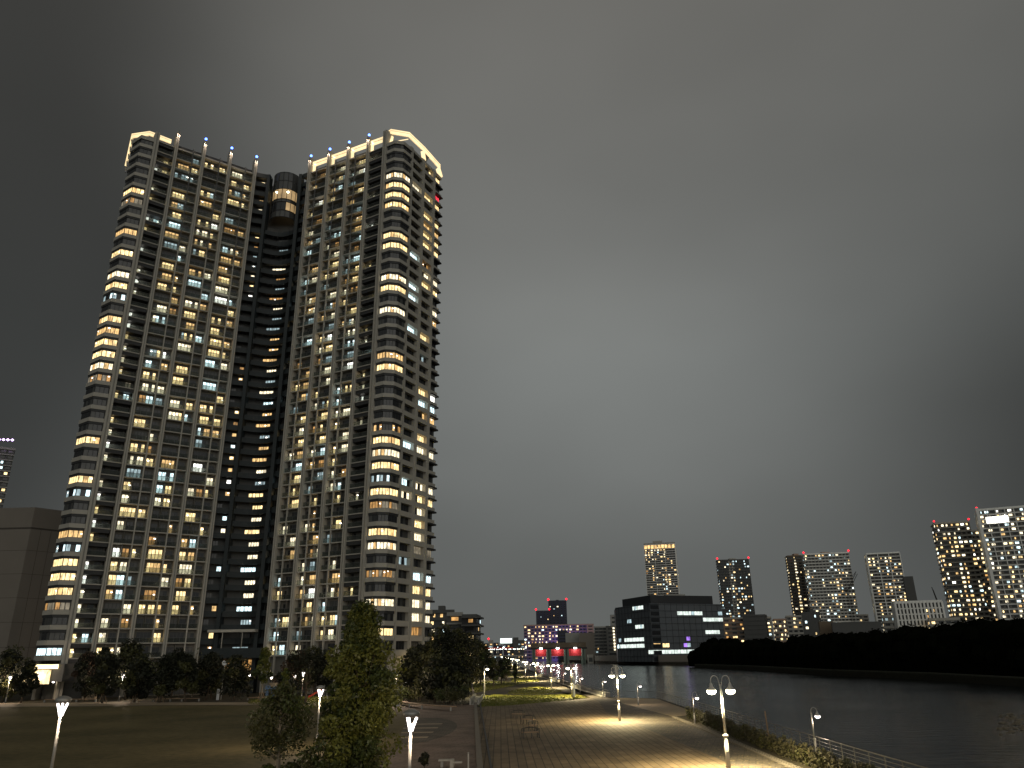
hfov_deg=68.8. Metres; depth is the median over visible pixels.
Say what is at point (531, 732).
bench
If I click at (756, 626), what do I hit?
apartment tower
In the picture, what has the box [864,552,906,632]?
apartment tower
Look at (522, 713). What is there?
bench
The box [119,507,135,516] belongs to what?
window
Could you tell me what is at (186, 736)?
lawn
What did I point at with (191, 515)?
window
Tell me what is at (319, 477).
window
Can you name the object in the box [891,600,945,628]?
office building
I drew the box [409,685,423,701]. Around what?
bush
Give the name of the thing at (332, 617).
window
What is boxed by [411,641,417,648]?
window
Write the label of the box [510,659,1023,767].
river
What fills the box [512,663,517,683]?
tree
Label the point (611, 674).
street lamp
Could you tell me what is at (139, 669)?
tree
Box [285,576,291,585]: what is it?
window
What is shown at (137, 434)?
window
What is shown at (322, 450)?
window
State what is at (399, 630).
window
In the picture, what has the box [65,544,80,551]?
window
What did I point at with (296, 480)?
window
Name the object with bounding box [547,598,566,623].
office tower
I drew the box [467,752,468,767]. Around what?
post
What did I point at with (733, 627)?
apartment tower
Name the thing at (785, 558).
window
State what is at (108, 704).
park path
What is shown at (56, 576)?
window
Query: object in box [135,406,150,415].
window
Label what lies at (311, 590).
window
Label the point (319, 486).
window
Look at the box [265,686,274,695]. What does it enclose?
play hut
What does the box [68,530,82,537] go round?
window
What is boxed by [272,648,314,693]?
tree
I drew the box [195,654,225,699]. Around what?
tree
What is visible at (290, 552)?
window
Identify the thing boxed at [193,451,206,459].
window
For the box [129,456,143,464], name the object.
window
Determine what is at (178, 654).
tree
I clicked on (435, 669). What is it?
tree
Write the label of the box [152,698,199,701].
bench
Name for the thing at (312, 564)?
window
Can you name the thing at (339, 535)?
window
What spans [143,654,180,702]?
tree
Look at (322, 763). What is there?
shrub
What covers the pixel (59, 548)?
window
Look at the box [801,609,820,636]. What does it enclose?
apartment tower
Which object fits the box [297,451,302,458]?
window
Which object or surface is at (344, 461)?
window
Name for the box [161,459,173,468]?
window
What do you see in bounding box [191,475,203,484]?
window
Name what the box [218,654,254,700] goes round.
tree
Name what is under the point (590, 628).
apartment tower
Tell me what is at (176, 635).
window
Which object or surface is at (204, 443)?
window
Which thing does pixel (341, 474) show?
window
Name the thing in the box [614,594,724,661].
office building
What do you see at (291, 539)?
window
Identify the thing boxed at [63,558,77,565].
window
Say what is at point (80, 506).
window
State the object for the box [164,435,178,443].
window
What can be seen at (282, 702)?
tree
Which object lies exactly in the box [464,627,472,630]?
window
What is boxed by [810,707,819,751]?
street lamp
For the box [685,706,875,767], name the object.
hedge
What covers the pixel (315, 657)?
tree
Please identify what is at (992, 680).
wooded bank
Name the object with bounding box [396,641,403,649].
window
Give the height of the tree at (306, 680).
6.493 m
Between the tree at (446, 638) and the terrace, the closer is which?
the terrace
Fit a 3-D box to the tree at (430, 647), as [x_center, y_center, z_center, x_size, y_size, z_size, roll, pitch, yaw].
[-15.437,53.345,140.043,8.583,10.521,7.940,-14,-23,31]
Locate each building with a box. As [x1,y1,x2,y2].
[0,507,61,685]
[488,638,492,655]
[493,643,498,657]
[496,645,501,657]
[503,644,509,657]
[513,637,518,658]
[518,640,523,658]
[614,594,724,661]
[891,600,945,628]
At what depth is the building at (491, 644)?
1742.71 m
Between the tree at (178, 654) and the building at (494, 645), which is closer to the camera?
the tree at (178, 654)
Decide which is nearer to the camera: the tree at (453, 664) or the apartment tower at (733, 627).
the tree at (453, 664)
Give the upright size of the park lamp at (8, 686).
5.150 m
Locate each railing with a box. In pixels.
[534,670,608,692]
[613,691,656,695]
[658,691,926,767]
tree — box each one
[0,644,33,701]
[10,659,39,702]
[71,651,100,700]
[85,652,122,702]
[94,647,115,698]
[110,638,146,699]
[116,655,156,702]
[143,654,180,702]
[162,648,188,697]
[171,653,199,701]
[191,648,202,696]
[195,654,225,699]
[198,651,227,697]
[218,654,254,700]
[244,680,317,767]
[251,646,272,700]
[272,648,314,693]
[280,668,290,686]
[296,645,331,692]
[299,666,314,703]
[313,599,406,767]
[396,645,422,689]
[404,639,444,690]
[407,643,425,689]
[417,652,450,702]
[428,623,461,661]
[438,654,472,701]
[447,627,476,684]
[456,630,483,682]
[468,637,489,682]
[474,650,488,684]
[477,644,492,677]
[486,657,499,685]
[494,659,507,684]
[502,656,511,680]
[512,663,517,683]
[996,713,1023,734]
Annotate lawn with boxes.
[0,705,405,767]
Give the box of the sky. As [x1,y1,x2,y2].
[0,0,1023,654]
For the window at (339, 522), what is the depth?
176.37 m
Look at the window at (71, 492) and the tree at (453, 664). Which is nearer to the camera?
the tree at (453, 664)
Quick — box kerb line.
[471,683,491,767]
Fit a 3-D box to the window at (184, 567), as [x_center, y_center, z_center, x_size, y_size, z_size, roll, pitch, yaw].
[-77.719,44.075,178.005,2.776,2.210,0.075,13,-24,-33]
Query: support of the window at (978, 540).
in the apartment tower at (984, 577)
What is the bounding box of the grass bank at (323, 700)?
[251,696,399,706]
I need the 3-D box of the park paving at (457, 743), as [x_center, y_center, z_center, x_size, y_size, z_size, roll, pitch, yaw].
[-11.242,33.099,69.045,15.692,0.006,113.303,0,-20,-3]
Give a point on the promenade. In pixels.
(646, 719)
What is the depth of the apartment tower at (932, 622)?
472.94 m
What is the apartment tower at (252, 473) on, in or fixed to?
on the land
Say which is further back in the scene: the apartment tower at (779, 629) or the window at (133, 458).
the apartment tower at (779, 629)
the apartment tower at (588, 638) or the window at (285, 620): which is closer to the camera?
the window at (285, 620)
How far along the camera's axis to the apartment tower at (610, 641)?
831.51 m
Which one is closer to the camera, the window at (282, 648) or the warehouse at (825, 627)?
the window at (282, 648)
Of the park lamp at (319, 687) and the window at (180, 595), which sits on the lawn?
the park lamp at (319, 687)
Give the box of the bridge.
[492,655,523,660]
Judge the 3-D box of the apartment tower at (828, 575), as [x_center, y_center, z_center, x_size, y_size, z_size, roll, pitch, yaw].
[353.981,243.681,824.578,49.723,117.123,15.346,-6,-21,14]
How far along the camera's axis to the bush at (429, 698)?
126.23 m
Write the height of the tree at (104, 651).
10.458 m
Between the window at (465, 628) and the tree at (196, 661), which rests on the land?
the tree at (196, 661)
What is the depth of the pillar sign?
137.57 m
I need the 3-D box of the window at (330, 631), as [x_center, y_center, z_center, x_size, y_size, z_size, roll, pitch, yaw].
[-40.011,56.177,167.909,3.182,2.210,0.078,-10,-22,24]
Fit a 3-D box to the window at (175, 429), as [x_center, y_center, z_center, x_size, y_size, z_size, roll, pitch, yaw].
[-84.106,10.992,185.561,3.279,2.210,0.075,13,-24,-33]
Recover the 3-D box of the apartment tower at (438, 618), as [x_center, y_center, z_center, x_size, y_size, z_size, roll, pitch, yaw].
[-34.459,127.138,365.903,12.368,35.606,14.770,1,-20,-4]
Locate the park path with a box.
[0,693,317,706]
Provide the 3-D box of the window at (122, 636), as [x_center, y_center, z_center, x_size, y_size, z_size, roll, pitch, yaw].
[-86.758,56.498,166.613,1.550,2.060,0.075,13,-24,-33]
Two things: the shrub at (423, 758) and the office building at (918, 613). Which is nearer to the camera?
the shrub at (423, 758)
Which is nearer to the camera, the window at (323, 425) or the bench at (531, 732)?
the bench at (531, 732)
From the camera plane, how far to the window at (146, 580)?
172.91 m
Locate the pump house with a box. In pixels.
[587,655,593,662]
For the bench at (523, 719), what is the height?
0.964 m
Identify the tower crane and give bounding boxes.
[841,572,856,620]
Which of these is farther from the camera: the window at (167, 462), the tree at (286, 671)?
the window at (167, 462)
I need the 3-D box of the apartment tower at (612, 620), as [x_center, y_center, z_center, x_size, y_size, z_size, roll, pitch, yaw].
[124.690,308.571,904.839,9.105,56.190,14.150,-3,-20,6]
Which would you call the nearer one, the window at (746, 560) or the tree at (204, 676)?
the tree at (204, 676)
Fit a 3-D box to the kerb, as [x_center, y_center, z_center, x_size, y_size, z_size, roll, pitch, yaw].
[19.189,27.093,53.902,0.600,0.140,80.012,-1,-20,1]
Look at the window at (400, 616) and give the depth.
169.61 m
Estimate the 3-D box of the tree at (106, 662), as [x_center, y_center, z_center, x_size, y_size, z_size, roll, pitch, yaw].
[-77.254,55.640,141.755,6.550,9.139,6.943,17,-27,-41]
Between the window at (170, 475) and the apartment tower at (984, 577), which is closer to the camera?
the window at (170, 475)
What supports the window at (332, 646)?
in the apartment tower at (252, 473)
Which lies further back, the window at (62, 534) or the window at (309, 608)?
the window at (309, 608)
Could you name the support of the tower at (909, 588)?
on the bank at (642, 663)
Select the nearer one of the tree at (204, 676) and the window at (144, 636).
the tree at (204, 676)
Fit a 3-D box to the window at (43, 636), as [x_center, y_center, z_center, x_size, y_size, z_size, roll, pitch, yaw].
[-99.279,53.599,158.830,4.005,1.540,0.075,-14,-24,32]
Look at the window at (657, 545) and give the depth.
1113.86 m
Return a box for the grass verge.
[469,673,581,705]
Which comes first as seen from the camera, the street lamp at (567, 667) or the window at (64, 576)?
the street lamp at (567, 667)
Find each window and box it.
[0,450,12,507]
[36,648,46,655]
[39,632,49,640]
[42,617,52,624]
[45,602,54,609]
[46,648,61,655]
[47,587,57,595]
[49,632,64,639]
[50,573,60,580]
[51,617,67,624]
[53,558,63,566]
[54,602,70,609]
[55,544,65,552]
[57,587,72,594]
[58,530,68,537]
[60,573,75,580]
[61,516,70,524]
[63,502,73,510]
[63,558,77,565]
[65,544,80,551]
[66,489,75,496]
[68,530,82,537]
[69,475,78,483]
[70,516,85,523]
[71,462,80,470]
[73,502,87,509]
[74,449,83,457]
[103,603,119,612]
[107,575,124,584]
[118,633,126,642]
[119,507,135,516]
[126,468,140,477]
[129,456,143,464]
[130,443,144,452]
[133,418,148,427]
[133,647,147,655]
[134,431,147,439]
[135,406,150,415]
[135,632,150,642]
[138,395,152,403]
[139,590,155,599]
[142,576,158,585]
[146,563,160,571]
[147,549,162,558]
[157,472,173,480]
[161,447,176,456]
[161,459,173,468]
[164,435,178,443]
[165,423,179,431]
[168,411,181,419]
[169,632,183,641]
[171,388,184,396]
[175,591,188,600]
[179,564,191,573]
[185,513,198,521]
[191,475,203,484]
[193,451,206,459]
[193,463,204,471]
[195,439,208,447]
[236,606,251,610]
[240,567,255,571]
[244,530,259,533]
[279,645,286,654]
[281,631,287,640]
[282,617,288,626]
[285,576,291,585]
[287,550,293,558]
[289,524,296,532]
[290,537,295,545]
[291,499,298,507]
[292,512,297,519]
[294,475,300,482]
[296,463,301,470]
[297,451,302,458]
[304,630,311,639]
[306,602,313,611]
[308,588,314,597]
[309,575,315,583]
[310,561,316,570]
[312,535,318,543]
[315,484,321,492]
[317,472,322,479]
[318,448,324,455]
[319,436,325,443]
[320,424,326,431]
[328,629,335,639]
[328,644,334,653]
[330,601,337,610]
[330,615,336,624]
[332,573,339,582]
[335,533,341,541]
[336,507,343,515]
[336,520,342,528]
[339,469,345,476]
[341,456,346,463]
[396,626,404,634]
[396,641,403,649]
[397,612,404,620]
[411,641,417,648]
[450,625,459,628]
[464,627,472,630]
[524,625,585,655]
[645,545,677,594]
[716,560,754,616]
[785,558,801,612]
[803,554,858,620]
[867,554,905,614]
[932,523,985,619]
[978,540,997,619]
[980,508,1023,616]
[986,516,1008,522]
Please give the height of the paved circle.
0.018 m
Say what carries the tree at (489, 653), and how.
on the land
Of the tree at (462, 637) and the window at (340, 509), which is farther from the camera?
the window at (340, 509)
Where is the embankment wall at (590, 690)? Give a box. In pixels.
[511,662,610,696]
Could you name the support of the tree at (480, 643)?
on the grass verge
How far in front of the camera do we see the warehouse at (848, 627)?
489.29 m
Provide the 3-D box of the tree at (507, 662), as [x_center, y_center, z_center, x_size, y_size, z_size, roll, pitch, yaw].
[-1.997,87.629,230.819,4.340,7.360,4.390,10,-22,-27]
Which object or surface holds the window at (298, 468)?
in the apartment tower at (252, 473)
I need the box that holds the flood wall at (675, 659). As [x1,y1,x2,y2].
[593,655,687,664]
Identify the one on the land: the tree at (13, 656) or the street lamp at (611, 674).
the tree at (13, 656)
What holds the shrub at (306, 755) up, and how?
on the lawn
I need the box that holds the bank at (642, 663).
[561,660,688,664]
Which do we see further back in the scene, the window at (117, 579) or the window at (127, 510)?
the window at (127, 510)
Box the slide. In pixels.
[308,685,327,698]
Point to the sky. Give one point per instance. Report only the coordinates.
(720, 279)
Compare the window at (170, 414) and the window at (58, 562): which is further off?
the window at (170, 414)
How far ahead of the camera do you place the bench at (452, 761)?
53.35 m
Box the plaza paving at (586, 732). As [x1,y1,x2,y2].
[477,697,739,767]
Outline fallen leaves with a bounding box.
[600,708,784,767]
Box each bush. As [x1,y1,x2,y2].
[397,685,419,700]
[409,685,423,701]
[423,687,432,702]
[458,684,473,704]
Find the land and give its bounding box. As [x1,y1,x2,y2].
[0,658,855,767]
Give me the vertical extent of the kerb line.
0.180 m
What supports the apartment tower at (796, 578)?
on the bank at (642, 663)
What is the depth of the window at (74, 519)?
166.78 m
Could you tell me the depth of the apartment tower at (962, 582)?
541.55 m
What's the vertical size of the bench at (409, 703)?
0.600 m
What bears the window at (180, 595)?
in the apartment tower at (252, 473)
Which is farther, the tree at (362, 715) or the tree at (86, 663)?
the tree at (86, 663)
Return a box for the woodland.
[687,617,1023,676]
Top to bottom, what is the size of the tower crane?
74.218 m
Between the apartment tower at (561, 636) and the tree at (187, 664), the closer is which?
the tree at (187, 664)
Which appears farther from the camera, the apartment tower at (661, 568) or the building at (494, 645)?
the building at (494, 645)
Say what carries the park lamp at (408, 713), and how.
on the park paving at (457, 743)
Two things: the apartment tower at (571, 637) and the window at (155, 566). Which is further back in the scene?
the apartment tower at (571, 637)
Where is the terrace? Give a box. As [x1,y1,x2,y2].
[616,698,687,715]
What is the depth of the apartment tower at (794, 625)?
682.52 m
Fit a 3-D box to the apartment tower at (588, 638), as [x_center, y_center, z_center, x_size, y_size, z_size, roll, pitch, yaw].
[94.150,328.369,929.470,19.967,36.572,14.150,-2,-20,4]
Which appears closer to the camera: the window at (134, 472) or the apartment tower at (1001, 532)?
the window at (134, 472)
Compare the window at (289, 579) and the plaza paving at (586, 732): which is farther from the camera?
the window at (289, 579)
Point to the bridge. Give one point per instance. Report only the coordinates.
(515, 656)
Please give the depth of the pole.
68.17 m
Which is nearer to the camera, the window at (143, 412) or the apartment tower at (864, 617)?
the window at (143, 412)
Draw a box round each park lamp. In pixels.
[5,675,12,702]
[50,696,71,767]
[315,685,324,747]
[402,709,419,767]
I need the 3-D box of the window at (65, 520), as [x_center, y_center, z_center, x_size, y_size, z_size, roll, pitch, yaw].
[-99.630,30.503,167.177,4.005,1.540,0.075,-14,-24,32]
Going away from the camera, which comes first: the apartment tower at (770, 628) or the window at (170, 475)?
the window at (170, 475)
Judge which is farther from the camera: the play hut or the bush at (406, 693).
the play hut
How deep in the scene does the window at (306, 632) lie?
170.90 m
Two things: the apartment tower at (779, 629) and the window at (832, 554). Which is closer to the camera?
the apartment tower at (779, 629)
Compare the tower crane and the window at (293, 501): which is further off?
the tower crane
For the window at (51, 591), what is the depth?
161.96 m
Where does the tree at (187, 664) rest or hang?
on the land
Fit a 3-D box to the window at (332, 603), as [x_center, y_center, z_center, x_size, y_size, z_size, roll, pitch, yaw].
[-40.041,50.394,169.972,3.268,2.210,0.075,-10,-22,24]
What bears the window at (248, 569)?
in the apartment tower at (252, 473)
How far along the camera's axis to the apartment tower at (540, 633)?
1086.70 m
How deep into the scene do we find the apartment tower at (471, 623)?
314.49 m
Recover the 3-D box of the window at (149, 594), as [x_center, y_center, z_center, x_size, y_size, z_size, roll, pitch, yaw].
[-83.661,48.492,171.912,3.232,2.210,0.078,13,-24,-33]
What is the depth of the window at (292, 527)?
182.08 m
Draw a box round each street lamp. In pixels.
[484,665,488,696]
[566,664,575,696]
[609,667,624,720]
[692,692,698,723]
[707,675,734,767]
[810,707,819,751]
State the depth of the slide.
142.88 m
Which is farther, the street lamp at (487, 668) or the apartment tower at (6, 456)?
the apartment tower at (6, 456)
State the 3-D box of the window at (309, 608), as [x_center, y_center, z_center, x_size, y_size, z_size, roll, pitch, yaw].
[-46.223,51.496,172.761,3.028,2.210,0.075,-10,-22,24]
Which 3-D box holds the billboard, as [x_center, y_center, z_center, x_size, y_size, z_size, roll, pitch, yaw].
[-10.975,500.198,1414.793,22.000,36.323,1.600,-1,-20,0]
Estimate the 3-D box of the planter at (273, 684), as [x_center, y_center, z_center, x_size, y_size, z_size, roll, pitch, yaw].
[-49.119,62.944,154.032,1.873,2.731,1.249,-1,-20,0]
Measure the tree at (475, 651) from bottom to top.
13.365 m
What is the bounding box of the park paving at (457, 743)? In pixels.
[380,704,475,767]
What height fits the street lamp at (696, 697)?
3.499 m
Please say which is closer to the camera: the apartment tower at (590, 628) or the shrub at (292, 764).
the shrub at (292, 764)
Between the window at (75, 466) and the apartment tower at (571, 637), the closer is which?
the window at (75, 466)
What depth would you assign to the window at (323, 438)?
186.51 m
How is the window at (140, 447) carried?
in the apartment tower at (252, 473)
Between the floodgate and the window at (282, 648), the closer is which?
the window at (282, 648)
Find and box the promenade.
[518,668,788,767]
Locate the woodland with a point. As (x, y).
(980, 646)
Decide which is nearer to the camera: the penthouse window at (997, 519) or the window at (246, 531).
the window at (246, 531)
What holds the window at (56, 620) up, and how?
in the apartment tower at (252, 473)
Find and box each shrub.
[261,763,275,767]
[280,759,301,767]
[295,745,318,767]
[309,740,331,767]
[327,744,345,767]
[364,748,384,767]
[418,751,429,767]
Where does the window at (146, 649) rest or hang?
in the apartment tower at (252, 473)
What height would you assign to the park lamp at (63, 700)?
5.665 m
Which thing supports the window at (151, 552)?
in the apartment tower at (252, 473)
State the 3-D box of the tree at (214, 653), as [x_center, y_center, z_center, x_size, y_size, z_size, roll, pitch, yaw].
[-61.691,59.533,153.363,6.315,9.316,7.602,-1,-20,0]
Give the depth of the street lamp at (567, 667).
138.24 m
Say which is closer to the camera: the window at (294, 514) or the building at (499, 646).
the window at (294, 514)
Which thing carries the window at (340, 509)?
in the apartment tower at (252, 473)
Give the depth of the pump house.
791.89 m
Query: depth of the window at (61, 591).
161.51 m
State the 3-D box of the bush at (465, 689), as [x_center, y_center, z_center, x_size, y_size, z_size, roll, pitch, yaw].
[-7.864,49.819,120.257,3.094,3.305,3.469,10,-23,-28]
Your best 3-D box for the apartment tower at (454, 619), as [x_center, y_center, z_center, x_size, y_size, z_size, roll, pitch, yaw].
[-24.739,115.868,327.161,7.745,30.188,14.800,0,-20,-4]
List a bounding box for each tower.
[0,129,442,699]
[0,446,15,507]
[429,606,454,656]
[447,612,462,648]
[461,614,483,653]
[523,624,586,661]
[535,608,549,624]
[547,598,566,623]
[557,630,566,661]
[565,633,579,659]
[579,633,594,659]
[587,624,593,632]
[593,626,606,654]
[606,626,616,654]
[610,615,614,625]
[643,541,679,595]
[716,557,754,617]
[723,617,744,641]
[742,614,769,639]
[767,616,773,639]
[772,618,787,642]
[785,554,809,614]
[785,615,803,636]
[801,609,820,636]
[802,550,859,622]
[859,614,868,621]
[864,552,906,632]
[881,615,894,631]
[902,576,916,600]
[927,617,959,627]
[930,518,990,622]
[971,529,997,620]
[974,505,1023,620]
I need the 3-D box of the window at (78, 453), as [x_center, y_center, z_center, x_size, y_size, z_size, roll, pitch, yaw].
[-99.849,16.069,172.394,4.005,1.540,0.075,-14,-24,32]
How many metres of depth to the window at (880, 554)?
791.39 m
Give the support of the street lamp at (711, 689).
on the plaza paving at (586, 732)
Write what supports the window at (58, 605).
in the apartment tower at (252, 473)
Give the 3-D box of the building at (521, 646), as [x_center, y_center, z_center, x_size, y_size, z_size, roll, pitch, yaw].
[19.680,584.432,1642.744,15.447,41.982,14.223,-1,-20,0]
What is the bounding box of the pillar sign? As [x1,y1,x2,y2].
[573,674,574,696]
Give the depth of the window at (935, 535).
546.44 m
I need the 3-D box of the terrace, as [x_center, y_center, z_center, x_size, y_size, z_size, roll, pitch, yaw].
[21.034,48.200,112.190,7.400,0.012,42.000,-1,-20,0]
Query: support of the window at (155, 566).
in the apartment tower at (252, 473)
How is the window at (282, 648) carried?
in the apartment tower at (252, 473)
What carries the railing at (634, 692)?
on the land
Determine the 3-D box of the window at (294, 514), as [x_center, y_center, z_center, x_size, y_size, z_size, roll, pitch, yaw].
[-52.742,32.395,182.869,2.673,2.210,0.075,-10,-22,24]
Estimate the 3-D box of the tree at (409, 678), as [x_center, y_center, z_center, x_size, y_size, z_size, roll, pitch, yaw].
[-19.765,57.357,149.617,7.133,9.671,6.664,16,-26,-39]
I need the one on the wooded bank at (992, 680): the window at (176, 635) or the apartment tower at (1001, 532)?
the apartment tower at (1001, 532)
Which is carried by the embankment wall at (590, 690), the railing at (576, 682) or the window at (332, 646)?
the railing at (576, 682)
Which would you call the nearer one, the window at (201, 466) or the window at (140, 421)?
the window at (140, 421)
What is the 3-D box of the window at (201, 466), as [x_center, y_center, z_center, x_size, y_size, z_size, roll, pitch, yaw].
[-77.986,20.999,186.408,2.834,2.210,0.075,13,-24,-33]
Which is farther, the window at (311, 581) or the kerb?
the window at (311, 581)
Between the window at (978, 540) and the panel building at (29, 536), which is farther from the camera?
the window at (978, 540)
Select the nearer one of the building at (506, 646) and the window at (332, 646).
the window at (332, 646)
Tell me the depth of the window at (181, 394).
188.71 m
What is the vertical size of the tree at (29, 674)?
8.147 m
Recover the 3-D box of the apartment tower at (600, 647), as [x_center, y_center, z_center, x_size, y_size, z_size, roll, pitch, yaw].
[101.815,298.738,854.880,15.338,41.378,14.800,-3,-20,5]
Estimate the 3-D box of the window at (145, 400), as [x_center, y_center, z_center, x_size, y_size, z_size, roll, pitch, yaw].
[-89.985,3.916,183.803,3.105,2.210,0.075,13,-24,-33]
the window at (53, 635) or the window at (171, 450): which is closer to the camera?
the window at (53, 635)
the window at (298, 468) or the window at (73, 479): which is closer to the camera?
the window at (73, 479)
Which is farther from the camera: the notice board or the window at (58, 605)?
the window at (58, 605)
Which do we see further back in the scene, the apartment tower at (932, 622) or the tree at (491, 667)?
the apartment tower at (932, 622)
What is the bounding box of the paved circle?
[398,718,456,745]
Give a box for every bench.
[44,699,96,701]
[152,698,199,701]
[400,701,456,710]
[438,759,461,767]
[511,710,524,718]
[520,715,535,723]
[521,727,539,738]
[528,720,537,730]
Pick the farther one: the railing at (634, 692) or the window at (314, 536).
the window at (314, 536)
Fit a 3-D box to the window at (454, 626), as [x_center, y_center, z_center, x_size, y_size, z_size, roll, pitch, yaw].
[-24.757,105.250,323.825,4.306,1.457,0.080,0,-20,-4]
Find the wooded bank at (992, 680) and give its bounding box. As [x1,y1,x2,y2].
[695,664,1023,686]
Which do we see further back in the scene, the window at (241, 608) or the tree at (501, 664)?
the tree at (501, 664)
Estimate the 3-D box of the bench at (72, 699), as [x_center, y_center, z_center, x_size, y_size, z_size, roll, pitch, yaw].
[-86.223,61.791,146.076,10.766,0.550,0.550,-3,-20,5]
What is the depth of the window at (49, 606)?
160.82 m
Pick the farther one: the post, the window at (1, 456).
the window at (1, 456)
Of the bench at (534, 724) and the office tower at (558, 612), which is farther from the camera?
the office tower at (558, 612)
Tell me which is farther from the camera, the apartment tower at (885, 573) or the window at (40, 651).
the apartment tower at (885, 573)
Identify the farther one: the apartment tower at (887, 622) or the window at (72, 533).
the apartment tower at (887, 622)
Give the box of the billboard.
[500,638,511,658]
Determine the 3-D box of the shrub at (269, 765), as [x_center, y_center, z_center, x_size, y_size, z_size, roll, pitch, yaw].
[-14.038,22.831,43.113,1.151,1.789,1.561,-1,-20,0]
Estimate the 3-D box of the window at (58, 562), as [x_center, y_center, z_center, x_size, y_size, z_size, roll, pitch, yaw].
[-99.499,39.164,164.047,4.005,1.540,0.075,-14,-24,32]
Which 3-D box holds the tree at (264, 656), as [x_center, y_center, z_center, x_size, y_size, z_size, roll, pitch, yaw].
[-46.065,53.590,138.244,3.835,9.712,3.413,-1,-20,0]
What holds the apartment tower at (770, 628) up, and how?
on the bank at (642, 663)
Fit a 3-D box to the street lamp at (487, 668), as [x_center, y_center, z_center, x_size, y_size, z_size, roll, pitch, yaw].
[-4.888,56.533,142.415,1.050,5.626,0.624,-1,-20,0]
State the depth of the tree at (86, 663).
148.98 m
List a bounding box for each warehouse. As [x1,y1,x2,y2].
[818,621,832,634]
[831,621,881,633]
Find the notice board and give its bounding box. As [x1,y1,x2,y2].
[216,689,219,699]
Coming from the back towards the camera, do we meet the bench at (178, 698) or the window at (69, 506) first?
the window at (69, 506)
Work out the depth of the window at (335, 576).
172.26 m
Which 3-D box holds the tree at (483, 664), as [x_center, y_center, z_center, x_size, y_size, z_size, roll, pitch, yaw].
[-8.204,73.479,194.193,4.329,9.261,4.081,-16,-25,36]
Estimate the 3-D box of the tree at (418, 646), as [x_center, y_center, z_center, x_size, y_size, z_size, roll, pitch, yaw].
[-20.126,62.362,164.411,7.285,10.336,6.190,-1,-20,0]
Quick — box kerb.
[672,716,800,767]
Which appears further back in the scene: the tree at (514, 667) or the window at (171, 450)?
the tree at (514, 667)
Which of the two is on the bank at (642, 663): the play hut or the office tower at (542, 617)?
the office tower at (542, 617)
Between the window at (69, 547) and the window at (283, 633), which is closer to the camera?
the window at (69, 547)
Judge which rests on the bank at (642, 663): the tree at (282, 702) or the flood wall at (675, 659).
the flood wall at (675, 659)
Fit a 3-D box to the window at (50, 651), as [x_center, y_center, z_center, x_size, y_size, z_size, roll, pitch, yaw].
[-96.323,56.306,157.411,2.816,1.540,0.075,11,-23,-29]
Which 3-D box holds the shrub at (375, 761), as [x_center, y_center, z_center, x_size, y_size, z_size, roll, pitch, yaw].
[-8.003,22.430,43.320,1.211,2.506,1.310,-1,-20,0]
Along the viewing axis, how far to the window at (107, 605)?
167.06 m
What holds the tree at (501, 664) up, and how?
on the grass verge
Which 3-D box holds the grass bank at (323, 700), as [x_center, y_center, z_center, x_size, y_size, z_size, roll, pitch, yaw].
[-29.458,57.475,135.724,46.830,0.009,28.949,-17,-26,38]
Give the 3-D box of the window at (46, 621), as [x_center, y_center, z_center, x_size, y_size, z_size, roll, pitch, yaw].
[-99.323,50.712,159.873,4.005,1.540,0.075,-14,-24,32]
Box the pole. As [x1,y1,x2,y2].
[764,711,768,735]
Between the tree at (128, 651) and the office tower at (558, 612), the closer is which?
the tree at (128, 651)
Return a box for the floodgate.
[530,642,586,663]
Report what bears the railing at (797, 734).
on the land
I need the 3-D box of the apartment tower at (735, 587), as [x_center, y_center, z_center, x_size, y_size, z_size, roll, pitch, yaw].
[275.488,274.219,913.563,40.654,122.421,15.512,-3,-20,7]
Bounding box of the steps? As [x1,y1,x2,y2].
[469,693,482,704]

